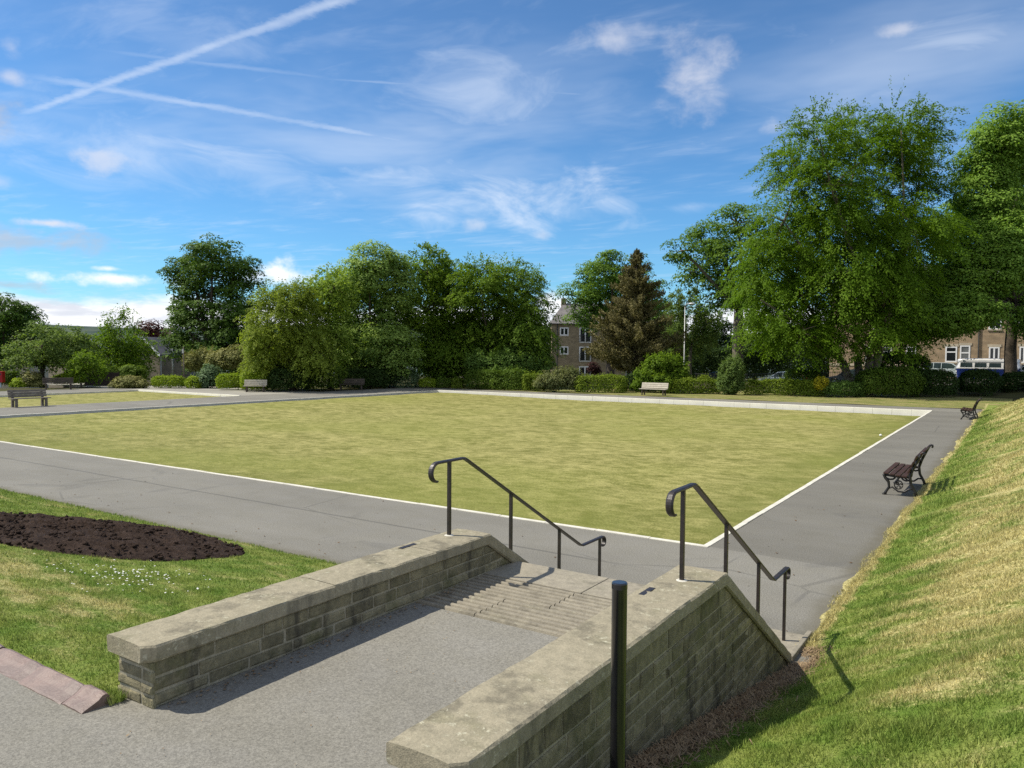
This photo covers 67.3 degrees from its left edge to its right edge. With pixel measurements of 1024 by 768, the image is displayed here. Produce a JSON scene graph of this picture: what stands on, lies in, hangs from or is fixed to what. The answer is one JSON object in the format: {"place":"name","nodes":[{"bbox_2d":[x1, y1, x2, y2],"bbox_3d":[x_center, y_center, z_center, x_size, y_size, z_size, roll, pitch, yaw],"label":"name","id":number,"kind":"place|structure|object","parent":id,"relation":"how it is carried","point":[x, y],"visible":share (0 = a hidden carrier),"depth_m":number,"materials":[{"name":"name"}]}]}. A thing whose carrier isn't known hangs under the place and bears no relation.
{"place":"outdoors","nodes":[
{"label":"outdoors","id":0,"kind":"place"},
{"bbox_2d":[0,388,131,394],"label":"path","id":1,"kind":"structure","parent":0,"point":[70,390],"depth_m":53.25,"materials":[{"name":"grey asphalt"}]},
{"bbox_2d":[42,377,73,389],"bbox_3d":[-31.902,-0.026,54.129,1.900,0.850,0.652,-1,3,-36],"label":"park bench","id":2,"kind":"object","parent":1,"relation":"on","point":[70,380],"visible":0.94,"depth_m":54.22,"materials":[{"name":"wood"}]},
{"bbox_2d":[0,391,219,407],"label":"bowling green","id":3,"kind":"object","parent":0,"point":[65,399],"visible":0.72,"depth_m":46.57,"materials":[{"name":"green plant"}]},
{"bbox_2d":[0,487,341,705],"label":"lawn","id":4,"kind":"structure","parent":0,"point":[67,640],"depth_m":6.48,"materials":[{"name":"green plant"}]},
{"bbox_2d":[0,511,244,561],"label":"flower bed","id":5,"kind":"object","parent":4,"relation":"on","point":[121,539],"visible":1,"depth_m":9.05,"materials":[{"name":"soil"}]},
{"bbox_2d":[47,383,314,395],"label":"path","id":6,"kind":"structure","parent":0,"point":[230,391],"depth_m":54.62,"materials":[{"name":"grey asphalt"}]},
{"bbox_2d":[84,372,118,385],"bbox_3d":[-32.259,-0.361,60.525,2.701,1.200,0.130,0,2,0],"label":"timber fence","id":7,"kind":"object","parent":6,"relation":"on","point":[111,375],"visible":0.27,"depth_m":60.46,"materials":[{"name":"brown wood"}]},
{"bbox_2d":[106,363,149,379],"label":"shrub","id":8,"kind":"object","parent":6,"relation":"on","point":[127,369],"visible":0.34,"depth_m":61.61,"materials":[{"name":"green plant"}]},
{"bbox_2d":[107,375,150,388],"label":"rhododendron","id":9,"kind":"object","parent":6,"relation":"on","point":[126,381],"visible":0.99,"depth_m":56.61,"materials":[{"name":"green plant"}]},
{"bbox_2d":[150,374,185,387],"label":"clipped hedge","id":10,"kind":"object","parent":6,"relation":"on","point":[175,379],"visible":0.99,"depth_m":57.18,"materials":[{"name":"green plant"}]},
{"bbox_2d":[184,374,203,388],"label":"clipped hedge","id":11,"kind":"object","parent":6,"relation":"on","point":[188,383],"visible":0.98,"depth_m":57.08,"materials":[{"name":"green plant"}]},
{"bbox_2d":[192,363,222,387],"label":"shrub","id":12,"kind":"object","parent":6,"relation":"on","point":[208,375],"visible":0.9,"depth_m":57.54,"materials":[{"name":"green plant"}]},
{"bbox_2d":[214,371,242,388],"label":"clipped hedge","id":13,"kind":"object","parent":6,"relation":"on","point":[230,381],"visible":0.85,"depth_m":55.12,"materials":[{"name":"green plant"}]},
{"bbox_2d":[239,371,270,389],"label":"clipped hedge","id":14,"kind":"object","parent":6,"relation":"on","point":[248,376],"visible":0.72,"depth_m":53.65,"materials":[{"name":"green plant"}]},
{"bbox_2d":[266,364,312,391],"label":"undergrowth bush","id":15,"kind":"object","parent":6,"relation":"on","point":[274,382],"visible":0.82,"depth_m":53.27,"materials":[{"name":"green plant"}]},
{"bbox_2d":[0,388,432,415],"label":"path","id":16,"kind":"structure","parent":0,"point":[80,407],"depth_m":42.26,"materials":[{"name":"grey asphalt"}]},
{"bbox_2d":[7,389,50,407],"bbox_3d":[-23.719,0.689,37.798,0.652,0.850,1.760,2,3,33],"label":"park bench","id":17,"kind":"object","parent":16,"relation":"on","point":[34,393],"visible":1,"depth_m":37.84,"materials":[{"name":"wood"}]},
{"bbox_2d":[337,378,364,389],"bbox_3d":[-11.728,0.032,56.145,1.900,0.850,0.652,0,2,-5],"label":"park bench","id":18,"kind":"object","parent":16,"relation":"on","point":[361,382],"visible":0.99,"depth_m":56.27,"materials":[{"name":"brown wood"}]},
{"bbox_2d":[0,603,558,767],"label":"path","id":19,"kind":"structure","parent":0,"point":[268,717],"depth_m":4.00,"materials":[{"name":"grey asphalt"}]},
{"bbox_2d":[0,648,43,681],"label":"edging tile","id":20,"kind":"object","parent":19,"relation":"on","point":[16,666],"visible":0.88,"depth_m":4.45,"materials":[{"name":"stone"}]},
{"bbox_2d":[18,666,84,703],"bbox_3d":[-2.526,1.663,4.228,0.464,0.107,0.150,2,3,33],"label":"edging tile","id":21,"kind":"object","parent":19,"relation":"on","point":[53,685],"visible":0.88,"depth_m":4.21,"materials":[{"name":"stone"}]},
{"bbox_2d":[62,685,109,713],"bbox_3d":[-2.241,1.668,4.047,0.199,0.108,0.150,2,3,33],"label":"edging tile","id":22,"kind":"object","parent":19,"relation":"on","point":[83,699],"visible":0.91,"depth_m":4.03,"materials":[{"name":"stone"}]},
{"bbox_2d":[101,584,468,754],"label":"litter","id":23,"kind":"object","parent":19,"relation":"on","point":[305,655],"visible":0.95,"depth_m":4.61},
{"bbox_2d":[0,442,857,666],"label":"path","id":24,"kind":"structure","parent":0,"point":[307,522],"depth_m":12.50,"materials":[{"name":"grey asphalt"}]},
{"bbox_2d":[790,630,811,660],"bbox_3d":[2.764,2.609,7.373,0.048,0.270,0.780,2,3,33],"label":"edging stone","id":25,"kind":"object","parent":24,"relation":"on","point":[796,651],"visible":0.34,"depth_m":7.29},
{"bbox_2d":[0,392,919,544],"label":"bowling green","id":26,"kind":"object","parent":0,"point":[625,467],"visible":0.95,"depth_m":25.09,"materials":[{"name":"green plant"}]},
{"bbox_2d":[0,324,1023,411],"bbox_3d":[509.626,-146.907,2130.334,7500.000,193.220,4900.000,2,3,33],"label":"ground","id":27,"kind":"structure","parent":0,"point":[1014,395],"depth_m":56.91,"materials":[{"name":"green plant"}]},
{"bbox_2d":[0,369,21,384],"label":"shrub","id":28,"kind":"object","parent":27,"relation":"on","point":[11,375],"visible":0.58,"depth_m":59.30,"materials":[{"name":"green plant"}]},
{"bbox_2d":[0,336,48,388],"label":"cottage","id":29,"kind":"structure","parent":27,"relation":"on","point":[5,386],"depth_m":92.75,"materials":[{"name":"stone"}]},
{"bbox_2d":[0,292,49,380],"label":"sycamore tree","id":30,"kind":"object","parent":27,"relation":"on","point":[17,316],"visible":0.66,"depth_m":76.08,"materials":[{"name":"green plant"}]},
{"bbox_2d":[19,371,47,387],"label":"shrub","id":31,"kind":"object","parent":27,"relation":"on","point":[34,380],"visible":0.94,"depth_m":57.66,"materials":[{"name":"green plant"}]},
{"bbox_2d":[0,321,102,387],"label":"cherry tree","id":32,"kind":"object","parent":27,"relation":"on","point":[42,357],"visible":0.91,"depth_m":58.36,"materials":[{"name":"green plant"}]},
{"bbox_2d":[0,390,137,396],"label":"kerb","id":33,"kind":"structure","parent":27,"relation":"on","point":[80,392],"depth_m":51.16,"materials":[{"name":"concrete"}]},
{"bbox_2d":[62,349,110,387],"bbox_3d":[-32.090,-1.145,57.932,3.400,3.077,3.383,-1,2,-22],"label":"bush","id":34,"kind":"object","parent":27,"relation":"on","point":[81,369],"visible":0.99,"depth_m":57.42,"materials":[{"name":"green plant"}]},
{"bbox_2d":[63,303,160,380],"bbox_3d":[-34.231,-2.635,66.306,10.136,8.556,7.357,2,3,33],"label":"birch tree","id":35,"kind":"object","parent":27,"relation":"on","point":[129,352],"visible":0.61,"depth_m":64.46,"materials":[{"name":"green plant"}]},
{"bbox_2d":[130,318,167,336],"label":"copper beech tree","id":36,"kind":"object","parent":27,"relation":"on","point":[147,328],"visible":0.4,"depth_m":102.37,"materials":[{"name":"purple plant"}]},
{"bbox_2d":[134,326,189,383],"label":"house","id":37,"kind":"structure","parent":27,"relation":"on","point":[161,369],"depth_m":86.06,"materials":[{"name":"grey stone"}]},
{"bbox_2d":[138,390,240,396],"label":"kerb","id":38,"kind":"structure","parent":27,"relation":"on","point":[208,394],"depth_m":51.05,"materials":[{"name":"white paint"}]},
{"bbox_2d":[180,345,215,372],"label":"shrub","id":39,"kind":"object","parent":27,"relation":"on","point":[194,360],"visible":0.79,"depth_m":61.49,"materials":[{"name":"green plant"}]},
{"bbox_2d":[155,232,267,385],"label":"sycamore tree","id":40,"kind":"object","parent":27,"relation":"on","point":[202,269],"visible":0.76,"depth_m":66.50,"materials":[{"name":"green plant"}]},
{"bbox_2d":[0,390,437,418],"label":"kerb","id":41,"kind":"structure","parent":27,"relation":"on","point":[148,408],"depth_m":40.20,"materials":[{"name":"concrete"}]},
{"bbox_2d":[204,343,264,372],"bbox_3d":[-21.429,-1.841,59.967,5.235,2.651,2.939,1,2,9],"label":"rhododendron","id":42,"kind":"object","parent":27,"relation":"on","point":[224,358],"visible":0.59,"depth_m":59.30,"materials":[{"name":"green plant"}]},
{"bbox_2d":[233,275,341,390],"bbox_3d":[-16.060,-3.398,55.015,7.321,9.065,8.749,0,2,-18],"label":"willow tree","id":43,"kind":"object","parent":27,"relation":"on","point":[291,349],"visible":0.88,"depth_m":53.30,"materials":[{"name":"green plant"}]},
{"bbox_2d":[107,529,527,708],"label":"stone wall","id":44,"kind":"structure","parent":27,"relation":"on","point":[162,661],"depth_m":4.75,"materials":[{"name":"stone"}]},
{"bbox_2d":[428,457,605,575],"bbox_3d":[0.201,1.552,7.517,0.084,1.934,3.133,2,3,33],"label":"handrail","id":45,"kind":"object","parent":44,"relation":"attached to","point":[433,465],"visible":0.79,"depth_m":7.17,"materials":[{"name":"metal"}]},
{"bbox_2d":[307,361,347,389],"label":"undergrowth bush","id":46,"kind":"object","parent":27,"relation":"on","point":[331,380],"visible":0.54,"depth_m":55.30,"materials":[{"name":"green plant"}]},
{"bbox_2d":[301,262,365,388],"bbox_3d":[-13.974,-4.271,57.809,6.167,9.583,4.989,2,3,33],"label":"maple tree","id":47,"kind":"object","parent":27,"relation":"on","point":[329,287],"visible":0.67,"depth_m":57.07,"materials":[{"name":"green plant"}]},
{"bbox_2d":[0,441,709,547],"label":"kerb","id":48,"kind":"structure","parent":27,"relation":"on","point":[599,530],"depth_m":14.30,"materials":[{"name":"concrete"}]},
{"bbox_2d":[337,364,394,388],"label":"undergrowth bush","id":49,"kind":"object","parent":27,"relation":"on","point":[381,375],"visible":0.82,"depth_m":58.26,"materials":[{"name":"green plant"}]},
{"bbox_2d":[320,239,425,386],"bbox_3d":[-11.357,-5.258,61.954,8.578,12.158,9.345,0,2,-14],"label":"whitebeam tree","id":50,"kind":"object","parent":27,"relation":"on","point":[374,338],"visible":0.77,"depth_m":60.02,"materials":[{"name":"green plant"}]},
{"bbox_2d":[393,240,480,385],"bbox_3d":[-6.087,-5.370,64.968,8.222,13.128,8.258,0,2,-5],"label":"maple tree","id":51,"kind":"object","parent":27,"relation":"on","point":[431,277],"visible":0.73,"depth_m":63.15,"materials":[{"name":"green plant"}]},
{"bbox_2d":[425,249,565,386],"bbox_3d":[-1.208,-5.060,64.649,11.790,12.196,11.834,1,2,5],"label":"beech tree","id":52,"kind":"object","parent":27,"relation":"on","point":[515,317],"visible":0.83,"depth_m":62.27,"materials":[{"name":"green plant"}]},
{"bbox_2d":[386,565,790,767],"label":"stone wall","id":53,"kind":"structure","parent":27,"relation":"on","point":[701,641],"depth_m":4.09,"materials":[{"name":"stone"}]},
{"bbox_2d":[665,483,790,640],"bbox_3d":[1.866,1.614,6.284,0.084,1.934,3.133,2,3,33],"label":"handrail","id":54,"kind":"object","parent":53,"relation":"attached to","point":[785,571],"visible":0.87,"depth_m":5.92,"materials":[{"name":"metal"}]},
{"bbox_2d":[586,362,601,374],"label":"japanese maple","id":55,"kind":"object","parent":27,"relation":"on","point":[593,368],"visible":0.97,"depth_m":67.77,"materials":[{"name":"red plant"}]},
{"bbox_2d":[549,298,664,384],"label":"apartment building","id":56,"kind":"structure","parent":27,"relation":"on","point":[575,340],"depth_m":111.80,"materials":[{"name":"brown stone"}]},
{"bbox_2d":[418,561,803,651],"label":"stone steps","id":57,"kind":"structure","parent":27,"relation":"on","point":[555,602],"depth_m":5.87,"materials":[{"name":"grey stone"}]},
{"bbox_2d":[438,390,931,415],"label":"kerb","id":58,"kind":"structure","parent":27,"relation":"on","point":[907,412],"depth_m":44.92,"materials":[{"name":"white paint"}]},
{"bbox_2d":[662,286,723,376],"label":"birch tree","id":59,"kind":"object","parent":27,"relation":"on","point":[697,333],"visible":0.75,"depth_m":72.85,"materials":[{"name":"green plant"}]},
{"bbox_2d":[685,309,732,367],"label":"yew tree","id":60,"kind":"object","parent":27,"relation":"on","point":[724,339],"visible":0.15,"depth_m":96.98,"materials":[{"name":"green plant"}]},
{"bbox_2d":[660,201,776,363],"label":"sycamore tree","id":61,"kind":"object","parent":27,"relation":"on","point":[720,250],"visible":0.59,"depth_m":67.40,"materials":[{"name":"green plant"}]},
{"bbox_2d":[723,308,789,379],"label":"holly tree","id":62,"kind":"object","parent":27,"relation":"on","point":[744,342],"visible":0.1,"depth_m":89.67,"materials":[{"name":"green plant"}]},
{"bbox_2d":[770,344,829,377],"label":"tall hedge","id":63,"kind":"object","parent":27,"relation":"on","point":[781,367],"visible":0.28,"depth_m":88.16,"materials":[{"name":"green plant"}]},
{"bbox_2d":[701,371,930,388],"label":"hedge","id":64,"kind":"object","parent":27,"relation":"on","point":[780,378],"depth_m":68.95,"materials":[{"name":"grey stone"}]},
{"bbox_2d":[704,411,931,545],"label":"kerb","id":65,"kind":"structure","parent":27,"relation":"on","point":[742,523],"depth_m":15.73,"materials":[{"name":"concrete"}]},
{"bbox_2d":[813,376,828,389],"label":"golden shrub","id":66,"kind":"object","parent":27,"relation":"on","point":[824,382],"visible":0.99,"depth_m":51.29,"materials":[{"name":"yellow plant"}]},
{"bbox_2d":[872,349,934,387],"bbox_3d":[30.115,-1.259,59.692,5.614,3.663,2.961,0,2,-4],"label":"undergrowth bush","id":67,"kind":"object","parent":27,"relation":"on","point":[917,366],"visible":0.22,"depth_m":59.11,"materials":[{"name":"green plant"}]},
{"bbox_2d":[829,265,1023,378],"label":"terrace building","id":68,"kind":"structure","parent":27,"relation":"on","point":[989,343],"depth_m":78.16,"materials":[{"name":"stone"}]},
{"bbox_2d":[944,344,958,362],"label":"window","id":69,"kind":"structure","parent":68,"relation":"in","point":[950,352],"depth_m":79.03,"materials":[{"name":"white plastic"}]},
{"bbox_2d":[958,343,971,358],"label":"window","id":70,"kind":"structure","parent":68,"relation":"in","point":[964,347],"depth_m":78.36,"materials":[{"name":"white plastic"}]},
{"bbox_2d":[987,344,1000,358],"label":"window","id":71,"kind":"structure","parent":68,"relation":"in","point":[994,349],"depth_m":76.96,"materials":[{"name":"white plastic"}]},
{"bbox_2d":[871,99,1023,383],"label":"sycamore tree","id":72,"kind":"object","parent":27,"relation":"on","point":[992,162],"visible":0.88,"depth_m":55.00,"materials":[{"name":"green plant"}]},
{"bbox_2d":[957,365,1006,396],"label":"shrub","id":73,"kind":"object","parent":27,"relation":"on","point":[991,380],"visible":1,"depth_m":53.37,"materials":[{"name":"green plant"}]},
{"bbox_2d":[998,368,1023,392],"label":"shrub","id":74,"kind":"object","parent":27,"relation":"on","point":[1010,378],"visible":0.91,"depth_m":54.60,"materials":[{"name":"green plant"}]},
{"bbox_2d":[0,0,1023,334],"label":"sky","id":75,"kind":"structure","parent":0,"point":[558,134],"materials":[{"name":"blue"}]},
{"bbox_2d":[393,387,982,412],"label":"path","id":76,"kind":"structure","parent":0,"point":[801,403],"depth_m":46.90,"materials":[{"name":"grey asphalt"}]},
{"bbox_2d":[387,368,419,387],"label":"shrub","id":77,"kind":"object","parent":76,"relation":"on","point":[411,377],"visible":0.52,"depth_m":60.70,"materials":[{"name":"green plant"}]},
{"bbox_2d":[418,377,436,386],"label":"clipped hedge","id":78,"kind":"object","parent":76,"relation":"on","point":[430,382],"visible":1,"depth_m":60.13,"materials":[{"name":"green plant"}]},
{"bbox_2d":[423,384,1012,408],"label":"verge","id":79,"kind":"structure","parent":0,"point":[924,401],"depth_m":49.78,"materials":[{"name":"green plant"}]},
{"bbox_2d":[464,366,531,390],"bbox_3d":[-1.059,-0.504,58.618,5.696,1.962,2.710,2,3,33],"label":"clipped hedge","id":80,"kind":"object","parent":79,"relation":"on","point":[515,373],"visible":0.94,"depth_m":58.16,"materials":[{"name":"green plant"}]},
{"bbox_2d":[463,344,557,387],"bbox_3d":[-0.264,-1.448,60.917,6.886,3.703,5.366,2,3,33],"label":"laurel shrub","id":81,"kind":"object","parent":79,"relation":"on","point":[501,359],"visible":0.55,"depth_m":60.00,"materials":[{"name":"green plant"}]},
{"bbox_2d":[521,370,544,390],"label":"clipped hedge","id":82,"kind":"object","parent":79,"relation":"on","point":[527,377],"visible":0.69,"depth_m":56.66,"materials":[{"name":"green plant"}]},
{"bbox_2d":[531,364,590,391],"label":"flowering shrub","id":83,"kind":"object","parent":79,"relation":"on","point":[563,378],"visible":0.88,"depth_m":55.24,"materials":[{"name":"green plant"}]},
{"bbox_2d":[573,371,629,392],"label":"clipped hedge","id":84,"kind":"object","parent":79,"relation":"on","point":[609,378],"visible":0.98,"depth_m":54.62,"materials":[{"name":"green plant"}]},
{"bbox_2d":[582,248,686,379],"bbox_3d":[9.614,-5.025,60.137,7.965,11.126,7.847,1,2,8],"label":"conifer tree","id":85,"kind":"object","parent":79,"relation":"on","point":[632,334],"visible":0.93,"depth_m":58.91,"materials":[{"name":"green plant"}]},
{"bbox_2d":[639,382,668,395],"bbox_3d":[9.538,0.336,51.736,1.900,0.850,0.652,2,3,33],"label":"park bench","id":86,"kind":"object","parent":79,"relation":"on","point":[645,385],"visible":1,"depth_m":51.79,"materials":[{"name":"beige wood"}]},
{"bbox_2d":[629,351,693,392],"bbox_3d":[10.766,-0.855,55.385,4.665,3.110,2.551,1,2,9],"label":"shrub","id":87,"kind":"object","parent":79,"relation":"on","point":[660,366],"visible":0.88,"depth_m":54.90,"materials":[{"name":"green plant"}]},
{"bbox_2d":[659,374,720,393],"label":"clipped hedge","id":88,"kind":"object","parent":79,"relation":"on","point":[696,382],"visible":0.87,"depth_m":54.20,"materials":[{"name":"green plant"}]},
{"bbox_2d":[716,353,747,394],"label":"shrub","id":89,"kind":"object","parent":79,"relation":"on","point":[730,378],"visible":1,"depth_m":52.79,"materials":[{"name":"green plant"}]},
{"bbox_2d":[741,374,824,396],"bbox_3d":[18.756,0.084,53.035,5.778,1.512,1.918,1,2,21],"label":"clipped hedge","id":90,"kind":"object","parent":79,"relation":"on","point":[777,386],"visible":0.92,"depth_m":52.79,"materials":[{"name":"green plant"}]},
{"bbox_2d":[784,368,821,391],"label":"clipped hedge","id":91,"kind":"object","parent":79,"relation":"on","point":[791,372],"visible":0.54,"depth_m":57.07,"materials":[{"name":"green plant"}]},
{"bbox_2d":[823,380,866,397],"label":"shrub","id":92,"kind":"object","parent":79,"relation":"on","point":[856,388],"visible":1,"depth_m":50.90,"materials":[{"name":"green plant"}]},
{"bbox_2d":[711,75,988,394],"bbox_3d":[24.036,-10.008,54.937,17.210,21.801,17.813,2,3,33],"label":"hornbeam tree","id":93,"kind":"object","parent":79,"relation":"on","point":[865,271],"visible":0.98,"depth_m":52.17,"materials":[{"name":"green plant"}]},
{"bbox_2d":[853,364,927,396],"bbox_3d":[25.400,-0.246,51.739,4.579,2.232,3.042,0,2,1],"label":"shrub","id":94,"kind":"object","parent":79,"relation":"on","point":[901,374],"visible":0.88,"depth_m":50.77,"materials":[{"name":"green plant"}]},
{"bbox_2d":[910,366,959,396],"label":"shrub","id":95,"kind":"object","parent":79,"relation":"on","point":[941,375],"visible":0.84,"depth_m":51.19,"materials":[{"name":"green plant"}]},
{"bbox_2d":[630,398,1023,767],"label":"grass bank","id":96,"kind":"structure","parent":0,"point":[952,681],"depth_m":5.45,"materials":[{"name":"green plant"}]},
{"bbox_2d":[610,580,627,767],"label":"bollard","id":97,"kind":"object","parent":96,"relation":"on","point":[618,672],"visible":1,"depth_m":3.43,"materials":[{"name":"black metal"}]},
{"bbox_2d":[626,644,841,767],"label":"dry litter","id":98,"kind":"object","parent":96,"relation":"on","point":[710,720],"visible":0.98,"depth_m":4.92,"materials":[{"name":"brown plant"}]},
{"bbox_2d":[710,411,978,570],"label":"path","id":99,"kind":"structure","parent":0,"point":[831,534],"depth_m":14.19,"materials":[{"name":"grey asphalt"}]},
{"bbox_2d":[882,444,933,496],"bbox_3d":[8.245,1.760,16.000,0.768,0.931,1.760,2,3,33],"label":"park bench","id":100,"kind":"object","parent":99,"relation":"on","point":[902,471],"visible":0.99,"depth_m":15.48,"materials":[{"name":"brown wood"}]},
{"bbox_2d":[960,398,981,418],"bbox_3d":[20.587,1.098,34.502,0.768,0.931,1.760,2,3,33],"label":"park bench","id":101,"kind":"object","parent":99,"relation":"on","point":[970,410],"visible":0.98,"depth_m":33.96,"materials":[{"name":"brown wood"}]},
{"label":"pavement","id":102,"kind":"structure","parent":0,"visible":0},
{"bbox_2d":[555,249,671,382],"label":"sycamore tree","id":103,"kind":"object","parent":102,"relation":"on","point":[594,292],"visible":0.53,"depth_m":92.32,"materials":[{"name":"green plant"}]},
{"bbox_2d":[662,344,708,377],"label":"tall hedge","id":104,"kind":"object","parent":102,"relation":"on","point":[697,372],"visible":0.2,"depth_m":88.05,"materials":[{"name":"green plant"}]},
{"bbox_2d":[703,343,773,378],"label":"tall hedge","id":105,"kind":"object","parent":102,"relation":"on","point":[716,356],"visible":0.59,"depth_m":88.38,"materials":[{"name":"green plant"}]},
{"bbox_2d":[923,362,956,374],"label":"parked car","id":106,"kind":"object","parent":102,"relation":"on","point":[948,366],"visible":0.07,"depth_m":71.59,"materials":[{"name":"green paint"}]},
{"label":"road","id":107,"kind":"structure","parent":0,"visible":0},
{"bbox_2d":[956,358,1021,381],"bbox_3d":[38.926,-1.096,62.837,4.809,1.980,1.752,2,3,39],"label":"camper van","id":108,"kind":"object","parent":107,"relation":"on","point":[990,363],"visible":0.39,"depth_m":62.42,"materials":[{"name":"white metal"}]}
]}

